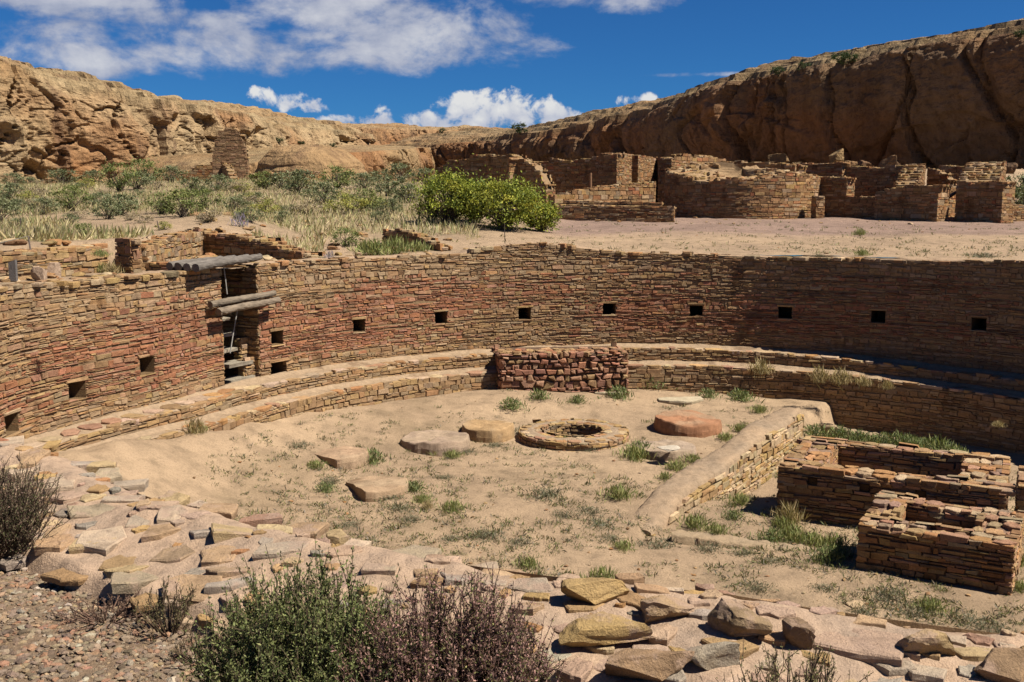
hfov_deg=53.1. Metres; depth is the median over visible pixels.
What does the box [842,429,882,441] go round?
herb tuft
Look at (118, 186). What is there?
green shrub
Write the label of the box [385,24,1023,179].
cliff
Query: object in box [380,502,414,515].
grey tuft
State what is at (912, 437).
herb tuft
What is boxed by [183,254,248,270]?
roof log
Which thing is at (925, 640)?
sandstone rock
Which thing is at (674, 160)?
ruin wall
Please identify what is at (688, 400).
flagstone
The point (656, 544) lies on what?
grey tuft
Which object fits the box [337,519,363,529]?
grey tuft
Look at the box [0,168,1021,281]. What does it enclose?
rubble
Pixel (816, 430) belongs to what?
herb tuft
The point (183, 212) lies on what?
green shrub
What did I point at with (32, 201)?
dry shrub
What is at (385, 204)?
rabbitbrush
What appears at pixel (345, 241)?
green shrub
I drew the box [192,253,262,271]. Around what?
roof log
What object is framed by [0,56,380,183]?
cliff
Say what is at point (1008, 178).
sagebrush
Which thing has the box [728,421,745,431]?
grass tuft
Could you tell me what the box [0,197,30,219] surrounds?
sagebrush
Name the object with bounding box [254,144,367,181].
rock outcrop
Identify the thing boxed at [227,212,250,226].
lavender plant
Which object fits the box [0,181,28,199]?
sagebrush
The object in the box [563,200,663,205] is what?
ruin wall
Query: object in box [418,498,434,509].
straw tuft
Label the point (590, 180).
wooden post
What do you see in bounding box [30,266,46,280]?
loose rock
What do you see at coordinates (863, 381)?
straw tuft
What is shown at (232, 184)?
dry shrub
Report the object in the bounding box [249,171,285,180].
ruin wall
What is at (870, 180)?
ruin wall
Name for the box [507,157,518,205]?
ruin wall
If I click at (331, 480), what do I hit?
grey tuft
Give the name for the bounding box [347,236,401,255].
grass tuft
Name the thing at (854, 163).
boulder
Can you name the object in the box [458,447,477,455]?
grey tuft
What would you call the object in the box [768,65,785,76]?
juniper tree
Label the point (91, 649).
gravel
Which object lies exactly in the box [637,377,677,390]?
herb tuft
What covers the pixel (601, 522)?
grey tuft
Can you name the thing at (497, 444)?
grey tuft
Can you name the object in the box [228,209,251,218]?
rabbitbrush
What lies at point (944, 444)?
herb tuft
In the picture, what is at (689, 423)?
stone disk
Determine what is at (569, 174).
ruin wall
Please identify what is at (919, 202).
ruin wall
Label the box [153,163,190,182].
sagebrush
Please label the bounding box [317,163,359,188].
green shrub
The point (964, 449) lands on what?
herb tuft
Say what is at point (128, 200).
sagebrush
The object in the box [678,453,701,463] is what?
grass tuft
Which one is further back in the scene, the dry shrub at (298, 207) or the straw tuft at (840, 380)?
the dry shrub at (298, 207)
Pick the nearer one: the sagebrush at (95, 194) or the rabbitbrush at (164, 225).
the rabbitbrush at (164, 225)
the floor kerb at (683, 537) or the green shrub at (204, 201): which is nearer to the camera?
the floor kerb at (683, 537)
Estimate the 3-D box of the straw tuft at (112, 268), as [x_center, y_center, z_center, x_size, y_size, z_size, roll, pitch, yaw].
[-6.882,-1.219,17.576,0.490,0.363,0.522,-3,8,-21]
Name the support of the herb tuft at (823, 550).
on the kiva floor
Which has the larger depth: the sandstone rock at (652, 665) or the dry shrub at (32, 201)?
the dry shrub at (32, 201)
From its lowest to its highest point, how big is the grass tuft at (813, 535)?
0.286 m
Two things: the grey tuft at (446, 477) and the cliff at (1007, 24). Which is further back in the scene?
the cliff at (1007, 24)
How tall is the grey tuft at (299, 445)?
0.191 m
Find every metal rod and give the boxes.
[223,266,227,293]
[230,311,237,352]
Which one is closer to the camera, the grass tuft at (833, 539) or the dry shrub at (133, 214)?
the grass tuft at (833, 539)
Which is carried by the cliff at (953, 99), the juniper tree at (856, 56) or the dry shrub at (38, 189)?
the juniper tree at (856, 56)
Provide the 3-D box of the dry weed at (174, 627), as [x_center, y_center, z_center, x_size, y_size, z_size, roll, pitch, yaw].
[-1.962,1.520,5.802,0.378,0.353,0.341,-3,8,-18]
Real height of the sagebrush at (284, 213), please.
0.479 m
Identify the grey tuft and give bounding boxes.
[285,438,314,452]
[314,475,344,487]
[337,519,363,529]
[373,494,403,503]
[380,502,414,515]
[394,514,427,525]
[428,533,466,545]
[432,473,455,480]
[454,526,511,544]
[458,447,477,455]
[482,442,505,448]
[493,535,536,550]
[521,484,572,503]
[543,507,580,521]
[570,504,611,519]
[574,514,614,530]
[596,534,624,544]
[637,536,681,550]
[641,523,663,534]
[688,540,730,557]
[729,547,758,558]
[741,579,778,597]
[754,553,789,566]
[804,581,842,596]
[840,603,885,616]
[851,582,918,612]
[880,602,943,622]
[945,608,995,629]
[956,251,1004,258]
[969,618,1016,632]
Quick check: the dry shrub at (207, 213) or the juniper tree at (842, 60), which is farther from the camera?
the juniper tree at (842, 60)
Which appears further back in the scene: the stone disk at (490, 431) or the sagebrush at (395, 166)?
the sagebrush at (395, 166)
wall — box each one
[0,243,108,279]
[139,230,206,269]
[163,162,212,180]
[187,228,324,259]
[212,128,249,181]
[212,163,238,181]
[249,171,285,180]
[290,171,323,181]
[382,228,452,250]
[436,154,555,204]
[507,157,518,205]
[535,152,625,194]
[548,181,655,215]
[559,203,675,221]
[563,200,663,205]
[599,153,633,184]
[631,155,656,202]
[635,407,803,535]
[654,157,663,202]
[657,154,725,205]
[721,160,807,172]
[784,164,800,171]
[800,161,851,176]
[811,196,824,218]
[820,175,856,216]
[845,196,875,218]
[846,164,907,196]
[874,184,952,221]
[893,164,925,187]
[926,168,956,216]
[939,165,963,179]
[954,161,1006,220]
[961,181,1016,223]
[1012,204,1023,220]
[1014,465,1023,511]
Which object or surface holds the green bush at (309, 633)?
on the ground at (700, 229)
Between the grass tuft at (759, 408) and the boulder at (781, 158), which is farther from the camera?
the boulder at (781, 158)
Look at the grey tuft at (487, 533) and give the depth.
13.57 m
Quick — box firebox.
[855,490,1023,595]
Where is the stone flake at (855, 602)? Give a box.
[845,600,863,608]
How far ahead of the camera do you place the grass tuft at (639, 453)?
17.82 m
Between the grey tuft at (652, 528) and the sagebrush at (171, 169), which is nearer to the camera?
the grey tuft at (652, 528)
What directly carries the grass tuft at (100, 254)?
on the ground at (700, 229)
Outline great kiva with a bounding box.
[0,242,1023,681]
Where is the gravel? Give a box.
[0,567,248,681]
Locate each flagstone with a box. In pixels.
[594,391,625,395]
[657,396,703,404]
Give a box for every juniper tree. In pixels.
[509,121,527,134]
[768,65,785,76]
[796,61,811,71]
[827,50,852,66]
[845,53,859,62]
[1012,29,1023,38]
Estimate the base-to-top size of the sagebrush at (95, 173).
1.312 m
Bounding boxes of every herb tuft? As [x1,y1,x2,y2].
[308,482,346,494]
[365,446,390,466]
[405,480,430,495]
[493,396,534,412]
[527,388,558,401]
[563,394,594,404]
[597,384,637,401]
[622,438,657,456]
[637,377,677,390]
[691,387,724,399]
[715,509,754,523]
[722,387,764,403]
[750,526,801,543]
[795,543,853,567]
[803,422,830,436]
[819,424,863,440]
[826,544,853,558]
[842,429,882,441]
[861,431,901,444]
[885,429,916,445]
[904,434,922,445]
[910,436,934,448]
[919,434,967,450]
[945,444,969,453]
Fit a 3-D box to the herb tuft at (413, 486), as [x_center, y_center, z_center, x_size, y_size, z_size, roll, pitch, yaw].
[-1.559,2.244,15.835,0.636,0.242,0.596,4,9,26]
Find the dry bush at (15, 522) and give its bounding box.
[0,451,75,560]
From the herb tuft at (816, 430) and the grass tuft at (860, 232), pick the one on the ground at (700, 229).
the grass tuft at (860, 232)
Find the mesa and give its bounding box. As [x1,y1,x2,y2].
[343,123,511,144]
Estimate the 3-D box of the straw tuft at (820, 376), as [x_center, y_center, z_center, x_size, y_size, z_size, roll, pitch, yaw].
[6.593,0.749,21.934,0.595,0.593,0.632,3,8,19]
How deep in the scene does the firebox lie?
12.21 m
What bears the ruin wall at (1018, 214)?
on the ground at (700, 229)
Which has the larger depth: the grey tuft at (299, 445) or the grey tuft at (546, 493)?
the grey tuft at (299, 445)
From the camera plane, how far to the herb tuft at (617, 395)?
22.31 m
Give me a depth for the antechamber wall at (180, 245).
20.88 m
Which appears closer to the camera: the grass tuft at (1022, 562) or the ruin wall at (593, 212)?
the grass tuft at (1022, 562)
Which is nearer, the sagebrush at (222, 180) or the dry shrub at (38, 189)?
the dry shrub at (38, 189)
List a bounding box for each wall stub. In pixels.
[114,238,142,273]
[145,260,174,270]
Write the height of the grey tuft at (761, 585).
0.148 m
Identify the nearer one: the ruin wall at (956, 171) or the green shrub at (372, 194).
the green shrub at (372, 194)
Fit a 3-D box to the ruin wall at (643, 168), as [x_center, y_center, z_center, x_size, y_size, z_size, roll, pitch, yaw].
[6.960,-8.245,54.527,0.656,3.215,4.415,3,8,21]
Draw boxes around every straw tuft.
[96,262,123,274]
[180,415,208,435]
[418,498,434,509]
[745,355,775,376]
[770,500,810,524]
[806,364,831,387]
[825,365,857,388]
[852,375,871,386]
[878,379,893,391]
[992,420,1004,427]
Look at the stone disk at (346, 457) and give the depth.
16.89 m
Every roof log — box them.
[166,256,222,269]
[174,255,235,270]
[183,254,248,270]
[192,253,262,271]
[207,290,276,307]
[215,297,280,315]
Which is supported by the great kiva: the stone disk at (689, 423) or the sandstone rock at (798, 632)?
the sandstone rock at (798, 632)
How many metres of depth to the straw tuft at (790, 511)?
14.71 m
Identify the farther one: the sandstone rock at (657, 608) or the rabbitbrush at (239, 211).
the rabbitbrush at (239, 211)
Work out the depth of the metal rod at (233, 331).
18.82 m
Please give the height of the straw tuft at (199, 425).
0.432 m
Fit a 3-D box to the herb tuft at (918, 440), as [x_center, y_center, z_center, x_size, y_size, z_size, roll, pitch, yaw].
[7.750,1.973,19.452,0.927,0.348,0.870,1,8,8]
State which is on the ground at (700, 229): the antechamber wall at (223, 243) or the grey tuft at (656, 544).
the antechamber wall at (223, 243)
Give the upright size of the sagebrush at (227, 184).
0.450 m
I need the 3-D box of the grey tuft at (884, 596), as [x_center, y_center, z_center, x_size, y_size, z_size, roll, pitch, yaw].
[4.258,2.877,11.537,0.637,0.202,0.781,-4,9,-29]
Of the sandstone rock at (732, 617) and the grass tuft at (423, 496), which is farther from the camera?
the grass tuft at (423, 496)
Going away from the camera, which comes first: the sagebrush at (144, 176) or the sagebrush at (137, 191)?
the sagebrush at (137, 191)
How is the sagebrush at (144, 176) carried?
on the ground at (700, 229)
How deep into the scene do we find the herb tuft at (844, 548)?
12.92 m
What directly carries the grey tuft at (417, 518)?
on the kiva floor
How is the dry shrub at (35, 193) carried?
on the ground at (700, 229)
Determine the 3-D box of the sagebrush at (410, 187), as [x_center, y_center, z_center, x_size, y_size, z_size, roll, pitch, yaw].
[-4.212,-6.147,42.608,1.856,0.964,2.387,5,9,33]
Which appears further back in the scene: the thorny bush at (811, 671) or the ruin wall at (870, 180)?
the ruin wall at (870, 180)
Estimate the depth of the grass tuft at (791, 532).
14.02 m
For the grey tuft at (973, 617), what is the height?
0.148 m
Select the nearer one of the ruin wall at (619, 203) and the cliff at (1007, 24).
the ruin wall at (619, 203)
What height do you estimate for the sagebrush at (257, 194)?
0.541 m
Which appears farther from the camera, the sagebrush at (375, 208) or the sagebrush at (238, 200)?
the sagebrush at (375, 208)
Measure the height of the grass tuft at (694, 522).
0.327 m
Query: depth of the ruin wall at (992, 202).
39.48 m
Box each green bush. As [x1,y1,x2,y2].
[177,534,435,681]
[399,153,490,224]
[456,174,507,222]
[459,167,558,229]
[520,198,564,231]
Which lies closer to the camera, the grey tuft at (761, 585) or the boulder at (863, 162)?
the grey tuft at (761, 585)
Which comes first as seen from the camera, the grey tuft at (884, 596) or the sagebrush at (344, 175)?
the grey tuft at (884, 596)
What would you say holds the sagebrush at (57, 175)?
on the ground at (700, 229)
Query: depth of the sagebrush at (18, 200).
30.43 m
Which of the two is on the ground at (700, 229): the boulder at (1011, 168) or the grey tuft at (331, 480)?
the boulder at (1011, 168)
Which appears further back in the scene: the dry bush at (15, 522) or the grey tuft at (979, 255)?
the grey tuft at (979, 255)
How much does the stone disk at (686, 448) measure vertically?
0.338 m
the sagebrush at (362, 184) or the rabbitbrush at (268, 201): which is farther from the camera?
the sagebrush at (362, 184)
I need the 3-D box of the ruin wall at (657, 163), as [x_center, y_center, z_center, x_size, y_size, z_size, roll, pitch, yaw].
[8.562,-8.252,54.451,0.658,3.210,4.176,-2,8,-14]
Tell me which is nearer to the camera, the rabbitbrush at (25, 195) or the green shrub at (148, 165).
the rabbitbrush at (25, 195)
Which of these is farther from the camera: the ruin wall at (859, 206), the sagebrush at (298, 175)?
the sagebrush at (298, 175)
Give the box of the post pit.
[518,418,628,451]
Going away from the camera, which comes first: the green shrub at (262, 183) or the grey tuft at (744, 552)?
the grey tuft at (744, 552)
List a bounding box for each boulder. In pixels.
[768,153,788,162]
[829,148,843,162]
[844,161,857,166]
[857,160,870,165]
[878,155,896,167]
[1006,163,1017,173]
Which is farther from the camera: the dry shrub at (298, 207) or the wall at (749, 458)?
the dry shrub at (298, 207)
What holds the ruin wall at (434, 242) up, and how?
on the ground at (700, 229)
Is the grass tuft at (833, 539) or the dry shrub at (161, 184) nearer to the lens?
the grass tuft at (833, 539)
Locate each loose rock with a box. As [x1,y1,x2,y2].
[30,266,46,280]
[46,262,60,276]
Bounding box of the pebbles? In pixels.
[192,401,1015,627]
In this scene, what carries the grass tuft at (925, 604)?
on the kiva floor
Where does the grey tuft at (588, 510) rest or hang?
on the kiva floor
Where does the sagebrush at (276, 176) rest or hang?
on the ground at (700, 229)
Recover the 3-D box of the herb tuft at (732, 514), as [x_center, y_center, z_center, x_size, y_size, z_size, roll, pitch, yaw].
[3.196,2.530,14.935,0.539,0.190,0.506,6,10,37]
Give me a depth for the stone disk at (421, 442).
18.31 m
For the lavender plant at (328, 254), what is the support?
on the ground at (700, 229)
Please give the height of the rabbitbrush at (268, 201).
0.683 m
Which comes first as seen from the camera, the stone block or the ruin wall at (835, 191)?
the stone block
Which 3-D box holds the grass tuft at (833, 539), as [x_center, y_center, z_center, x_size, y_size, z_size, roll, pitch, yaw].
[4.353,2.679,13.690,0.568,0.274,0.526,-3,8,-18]
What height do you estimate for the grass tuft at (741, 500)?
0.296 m
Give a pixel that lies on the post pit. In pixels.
(584, 434)
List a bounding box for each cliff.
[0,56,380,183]
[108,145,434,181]
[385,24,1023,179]
[694,18,1023,87]
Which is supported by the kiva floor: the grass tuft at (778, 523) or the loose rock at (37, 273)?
the grass tuft at (778, 523)
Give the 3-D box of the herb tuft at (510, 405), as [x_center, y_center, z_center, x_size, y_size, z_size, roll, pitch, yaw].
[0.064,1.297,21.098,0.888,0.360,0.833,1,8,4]
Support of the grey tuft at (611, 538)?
on the kiva floor
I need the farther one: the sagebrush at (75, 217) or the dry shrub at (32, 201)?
the dry shrub at (32, 201)
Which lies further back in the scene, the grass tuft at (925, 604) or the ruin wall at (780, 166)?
the ruin wall at (780, 166)
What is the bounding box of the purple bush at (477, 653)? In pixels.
[329,555,566,681]
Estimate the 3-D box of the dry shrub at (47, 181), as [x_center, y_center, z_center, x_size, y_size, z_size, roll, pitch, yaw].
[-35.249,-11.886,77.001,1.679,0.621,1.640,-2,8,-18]
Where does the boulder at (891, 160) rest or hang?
on the ground at (700, 229)
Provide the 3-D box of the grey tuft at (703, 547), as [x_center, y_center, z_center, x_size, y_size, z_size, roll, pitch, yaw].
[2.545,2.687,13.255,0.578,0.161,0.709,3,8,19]
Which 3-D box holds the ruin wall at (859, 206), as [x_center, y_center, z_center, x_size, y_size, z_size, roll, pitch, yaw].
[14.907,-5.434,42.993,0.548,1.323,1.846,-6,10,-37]
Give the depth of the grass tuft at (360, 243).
24.39 m
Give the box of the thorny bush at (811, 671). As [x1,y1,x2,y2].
[715,636,872,681]
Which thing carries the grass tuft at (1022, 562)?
on the kiva floor
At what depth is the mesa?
297.09 m
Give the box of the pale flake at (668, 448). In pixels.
[658,445,679,451]
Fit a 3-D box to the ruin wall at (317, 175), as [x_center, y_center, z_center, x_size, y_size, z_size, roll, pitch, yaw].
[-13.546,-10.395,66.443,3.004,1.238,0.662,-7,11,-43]
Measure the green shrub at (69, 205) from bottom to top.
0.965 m
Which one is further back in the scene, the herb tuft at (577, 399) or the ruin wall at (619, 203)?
the ruin wall at (619, 203)
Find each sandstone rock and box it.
[558,611,656,646]
[561,577,628,604]
[605,648,694,681]
[640,595,693,623]
[684,641,739,669]
[707,598,772,636]
[782,617,815,649]
[895,628,954,655]
[973,647,1023,681]
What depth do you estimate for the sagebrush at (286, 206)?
36.04 m
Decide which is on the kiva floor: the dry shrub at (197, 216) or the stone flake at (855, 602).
the stone flake at (855, 602)
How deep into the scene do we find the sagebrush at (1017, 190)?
45.29 m
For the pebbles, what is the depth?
13.65 m
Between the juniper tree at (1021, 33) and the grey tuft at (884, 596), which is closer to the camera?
the grey tuft at (884, 596)
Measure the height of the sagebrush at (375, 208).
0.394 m
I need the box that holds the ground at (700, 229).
[0,169,1023,681]
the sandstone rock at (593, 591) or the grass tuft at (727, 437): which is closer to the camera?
the sandstone rock at (593, 591)
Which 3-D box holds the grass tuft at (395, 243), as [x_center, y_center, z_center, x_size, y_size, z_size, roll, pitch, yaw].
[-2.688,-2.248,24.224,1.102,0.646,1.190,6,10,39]
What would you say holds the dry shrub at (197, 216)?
on the ground at (700, 229)
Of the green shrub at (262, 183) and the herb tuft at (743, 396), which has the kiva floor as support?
the herb tuft at (743, 396)
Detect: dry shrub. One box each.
[20,190,46,197]
[23,197,52,209]
[25,186,51,196]
[33,179,52,184]
[65,210,91,217]
[123,212,139,219]
[127,215,154,223]
[148,181,165,189]
[194,213,214,219]
[195,208,225,222]
[227,181,248,192]
[239,194,276,207]
[292,202,327,214]
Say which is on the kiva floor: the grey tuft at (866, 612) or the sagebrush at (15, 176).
the grey tuft at (866, 612)
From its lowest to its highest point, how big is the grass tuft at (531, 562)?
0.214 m
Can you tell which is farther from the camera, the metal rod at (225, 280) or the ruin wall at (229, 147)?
the ruin wall at (229, 147)
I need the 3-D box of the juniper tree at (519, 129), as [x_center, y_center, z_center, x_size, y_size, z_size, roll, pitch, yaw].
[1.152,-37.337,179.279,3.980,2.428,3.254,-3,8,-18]
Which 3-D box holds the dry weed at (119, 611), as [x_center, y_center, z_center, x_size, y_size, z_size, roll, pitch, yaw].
[-2.353,1.575,6.030,0.603,0.200,0.516,-6,10,-39]
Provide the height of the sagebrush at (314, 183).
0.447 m
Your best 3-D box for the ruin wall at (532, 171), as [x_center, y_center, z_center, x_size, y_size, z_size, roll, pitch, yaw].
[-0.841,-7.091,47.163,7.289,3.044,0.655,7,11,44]
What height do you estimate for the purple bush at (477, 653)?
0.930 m
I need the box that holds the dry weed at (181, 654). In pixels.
[169,629,224,664]
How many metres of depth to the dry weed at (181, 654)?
5.46 m
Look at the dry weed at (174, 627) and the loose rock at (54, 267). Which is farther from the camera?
the loose rock at (54, 267)
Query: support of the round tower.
on the ground at (700, 229)
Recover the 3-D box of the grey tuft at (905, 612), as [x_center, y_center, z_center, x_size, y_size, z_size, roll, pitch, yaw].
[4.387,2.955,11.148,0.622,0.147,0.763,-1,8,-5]
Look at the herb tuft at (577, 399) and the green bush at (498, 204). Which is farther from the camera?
the green bush at (498, 204)
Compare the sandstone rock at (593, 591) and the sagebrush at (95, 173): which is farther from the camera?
the sagebrush at (95, 173)
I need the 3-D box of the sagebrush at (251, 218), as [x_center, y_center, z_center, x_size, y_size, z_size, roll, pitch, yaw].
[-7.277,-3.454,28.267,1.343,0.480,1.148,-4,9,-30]
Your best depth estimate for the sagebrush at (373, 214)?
32.37 m
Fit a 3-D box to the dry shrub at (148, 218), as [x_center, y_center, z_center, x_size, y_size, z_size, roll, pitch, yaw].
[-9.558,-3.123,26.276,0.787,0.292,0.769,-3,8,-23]
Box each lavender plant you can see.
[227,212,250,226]
[323,248,333,257]
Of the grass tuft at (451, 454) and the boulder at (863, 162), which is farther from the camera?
the boulder at (863, 162)
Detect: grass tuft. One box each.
[91,248,112,256]
[96,262,110,272]
[302,458,325,468]
[346,239,382,252]
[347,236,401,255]
[374,233,424,253]
[401,239,432,251]
[410,493,438,504]
[438,498,469,514]
[442,448,468,458]
[511,554,544,571]
[579,565,620,578]
[595,482,642,503]
[609,538,636,553]
[612,443,657,462]
[653,470,671,481]
[658,459,688,474]
[674,510,715,530]
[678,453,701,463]
[698,521,734,534]
[713,432,734,441]
[726,490,753,507]
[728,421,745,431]
[746,404,771,414]
[762,515,803,530]
[774,522,815,544]
[793,529,831,547]
[812,530,855,546]
[849,247,873,255]
[851,228,868,236]
[909,595,954,616]
[1013,580,1023,593]
[1020,553,1023,570]
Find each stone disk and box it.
[315,446,369,469]
[346,476,408,501]
[400,430,469,456]
[462,419,513,442]
[635,439,696,460]
[654,410,721,437]
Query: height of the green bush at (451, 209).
2.273 m
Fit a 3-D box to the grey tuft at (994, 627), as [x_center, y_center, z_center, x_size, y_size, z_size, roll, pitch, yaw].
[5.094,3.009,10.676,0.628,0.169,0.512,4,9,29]
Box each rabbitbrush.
[15,188,39,199]
[76,177,97,188]
[154,220,172,229]
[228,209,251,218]
[233,181,251,191]
[249,195,281,213]
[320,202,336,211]
[325,188,371,213]
[372,198,387,207]
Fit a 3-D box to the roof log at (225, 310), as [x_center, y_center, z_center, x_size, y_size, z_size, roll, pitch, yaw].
[-4.811,-0.643,18.744,0.148,0.201,1.688,4,9,25]
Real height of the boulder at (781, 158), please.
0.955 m
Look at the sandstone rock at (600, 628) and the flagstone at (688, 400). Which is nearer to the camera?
the sandstone rock at (600, 628)
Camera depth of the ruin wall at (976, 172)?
40.99 m
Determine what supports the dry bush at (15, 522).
on the ground at (700, 229)
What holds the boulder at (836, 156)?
on the ground at (700, 229)
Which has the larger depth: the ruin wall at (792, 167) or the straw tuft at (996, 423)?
the ruin wall at (792, 167)
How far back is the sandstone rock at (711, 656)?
5.01 m
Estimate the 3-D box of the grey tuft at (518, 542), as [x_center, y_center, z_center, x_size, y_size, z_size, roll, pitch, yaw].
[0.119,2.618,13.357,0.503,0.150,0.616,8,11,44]
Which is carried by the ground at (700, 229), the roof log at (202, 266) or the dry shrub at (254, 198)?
the dry shrub at (254, 198)
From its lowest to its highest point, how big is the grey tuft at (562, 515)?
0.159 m
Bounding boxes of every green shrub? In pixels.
[46,182,93,211]
[65,182,90,197]
[68,220,94,239]
[93,158,142,191]
[121,155,177,183]
[141,183,205,216]
[143,189,179,213]
[182,185,226,210]
[245,168,279,188]
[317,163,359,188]
[329,225,364,246]
[352,185,395,210]
[411,200,441,222]
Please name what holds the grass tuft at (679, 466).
on the kiva floor
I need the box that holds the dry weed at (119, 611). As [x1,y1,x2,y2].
[50,589,148,632]
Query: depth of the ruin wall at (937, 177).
45.82 m
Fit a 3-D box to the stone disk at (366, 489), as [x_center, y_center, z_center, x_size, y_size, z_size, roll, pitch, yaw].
[-2.031,2.324,15.886,0.857,0.365,1.090,-4,9,-28]
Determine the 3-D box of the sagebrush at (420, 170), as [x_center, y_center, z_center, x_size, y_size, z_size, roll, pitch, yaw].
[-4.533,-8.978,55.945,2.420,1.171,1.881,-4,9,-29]
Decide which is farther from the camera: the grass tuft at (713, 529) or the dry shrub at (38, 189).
the dry shrub at (38, 189)
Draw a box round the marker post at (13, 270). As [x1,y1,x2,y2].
[8,260,17,280]
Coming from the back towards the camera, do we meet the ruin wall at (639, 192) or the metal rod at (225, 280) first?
the ruin wall at (639, 192)
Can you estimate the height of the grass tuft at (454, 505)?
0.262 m
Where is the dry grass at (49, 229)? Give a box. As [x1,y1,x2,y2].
[0,176,481,251]
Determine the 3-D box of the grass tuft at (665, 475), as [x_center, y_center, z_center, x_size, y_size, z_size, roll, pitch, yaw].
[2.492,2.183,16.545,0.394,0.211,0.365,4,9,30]
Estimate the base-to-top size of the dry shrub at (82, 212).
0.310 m
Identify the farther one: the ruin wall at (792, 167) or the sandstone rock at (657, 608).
the ruin wall at (792, 167)
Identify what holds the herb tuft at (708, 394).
on the kiva floor
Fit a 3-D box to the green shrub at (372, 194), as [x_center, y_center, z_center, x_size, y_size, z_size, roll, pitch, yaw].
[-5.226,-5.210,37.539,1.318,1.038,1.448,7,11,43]
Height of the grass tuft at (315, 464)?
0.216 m
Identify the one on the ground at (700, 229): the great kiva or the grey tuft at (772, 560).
the great kiva
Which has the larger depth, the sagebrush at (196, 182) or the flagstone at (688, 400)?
the sagebrush at (196, 182)
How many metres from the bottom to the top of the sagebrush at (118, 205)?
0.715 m
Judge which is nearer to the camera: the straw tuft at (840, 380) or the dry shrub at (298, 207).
the straw tuft at (840, 380)
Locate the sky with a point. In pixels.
(438, 63)
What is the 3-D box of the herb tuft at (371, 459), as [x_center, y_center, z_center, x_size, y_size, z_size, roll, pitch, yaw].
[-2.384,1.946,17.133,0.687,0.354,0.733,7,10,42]
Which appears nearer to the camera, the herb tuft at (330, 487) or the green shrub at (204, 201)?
the herb tuft at (330, 487)
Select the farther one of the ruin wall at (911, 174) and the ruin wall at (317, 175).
the ruin wall at (317, 175)
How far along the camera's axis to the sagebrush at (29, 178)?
77.06 m
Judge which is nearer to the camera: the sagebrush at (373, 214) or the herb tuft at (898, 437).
the herb tuft at (898, 437)
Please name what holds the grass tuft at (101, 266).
on the ground at (700, 229)
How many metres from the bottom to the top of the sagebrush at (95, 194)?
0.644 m
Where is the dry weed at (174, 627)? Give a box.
[133,576,196,641]
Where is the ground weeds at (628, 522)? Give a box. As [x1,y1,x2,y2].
[204,220,1023,628]
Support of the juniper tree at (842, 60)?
on the cliff at (953, 99)
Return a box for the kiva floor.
[58,388,1023,633]
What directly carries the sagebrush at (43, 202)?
on the ground at (700, 229)
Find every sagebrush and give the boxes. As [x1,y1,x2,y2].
[0,172,25,182]
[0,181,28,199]
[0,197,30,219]
[2,197,29,211]
[3,217,27,224]
[16,196,63,214]
[19,176,38,184]
[45,167,79,184]
[59,213,80,223]
[77,196,128,218]
[78,169,106,182]
[83,192,143,214]
[85,191,109,207]
[117,170,156,189]
[129,188,145,194]
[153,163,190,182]
[176,175,213,195]
[204,174,234,190]
[214,183,232,190]
[216,195,256,210]
[233,207,268,222]
[236,191,267,201]
[255,170,293,188]
[268,167,321,192]
[271,209,293,222]
[280,204,295,212]
[294,189,322,198]
[303,181,317,187]
[306,180,345,204]
[331,171,361,181]
[347,171,380,188]
[360,169,390,180]
[366,206,389,211]
[367,210,399,223]
[368,174,406,195]
[374,160,425,180]
[376,197,407,213]
[384,183,422,202]
[406,166,435,185]
[1006,172,1023,203]
[1014,182,1023,204]
[1015,184,1023,203]
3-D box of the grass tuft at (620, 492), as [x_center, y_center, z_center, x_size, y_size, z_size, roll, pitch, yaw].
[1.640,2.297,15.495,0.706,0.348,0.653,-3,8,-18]
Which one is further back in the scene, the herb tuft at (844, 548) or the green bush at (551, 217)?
the green bush at (551, 217)
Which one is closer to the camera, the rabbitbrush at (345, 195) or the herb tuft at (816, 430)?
the herb tuft at (816, 430)
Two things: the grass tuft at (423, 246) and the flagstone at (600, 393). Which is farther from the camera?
the grass tuft at (423, 246)
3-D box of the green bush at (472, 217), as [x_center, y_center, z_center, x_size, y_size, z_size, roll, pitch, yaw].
[-1.248,-4.663,33.146,2.472,1.787,2.212,-4,9,-25]
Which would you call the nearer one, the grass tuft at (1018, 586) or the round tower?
the grass tuft at (1018, 586)
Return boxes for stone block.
[492,342,628,395]
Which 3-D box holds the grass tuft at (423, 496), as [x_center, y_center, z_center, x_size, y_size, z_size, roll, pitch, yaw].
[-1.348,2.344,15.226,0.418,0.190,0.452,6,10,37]
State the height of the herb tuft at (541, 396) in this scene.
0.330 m
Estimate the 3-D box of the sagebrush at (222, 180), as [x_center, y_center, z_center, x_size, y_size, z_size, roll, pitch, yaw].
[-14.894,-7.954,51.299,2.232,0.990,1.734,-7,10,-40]
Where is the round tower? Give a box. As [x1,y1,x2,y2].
[664,162,820,218]
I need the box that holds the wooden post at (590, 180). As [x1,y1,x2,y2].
[589,173,591,187]
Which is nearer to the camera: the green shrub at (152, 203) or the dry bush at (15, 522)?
the dry bush at (15, 522)
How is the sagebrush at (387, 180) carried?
on the ground at (700, 229)
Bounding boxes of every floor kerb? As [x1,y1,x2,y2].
[671,530,816,551]
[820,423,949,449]
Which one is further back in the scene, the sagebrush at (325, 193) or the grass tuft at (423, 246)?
the sagebrush at (325, 193)

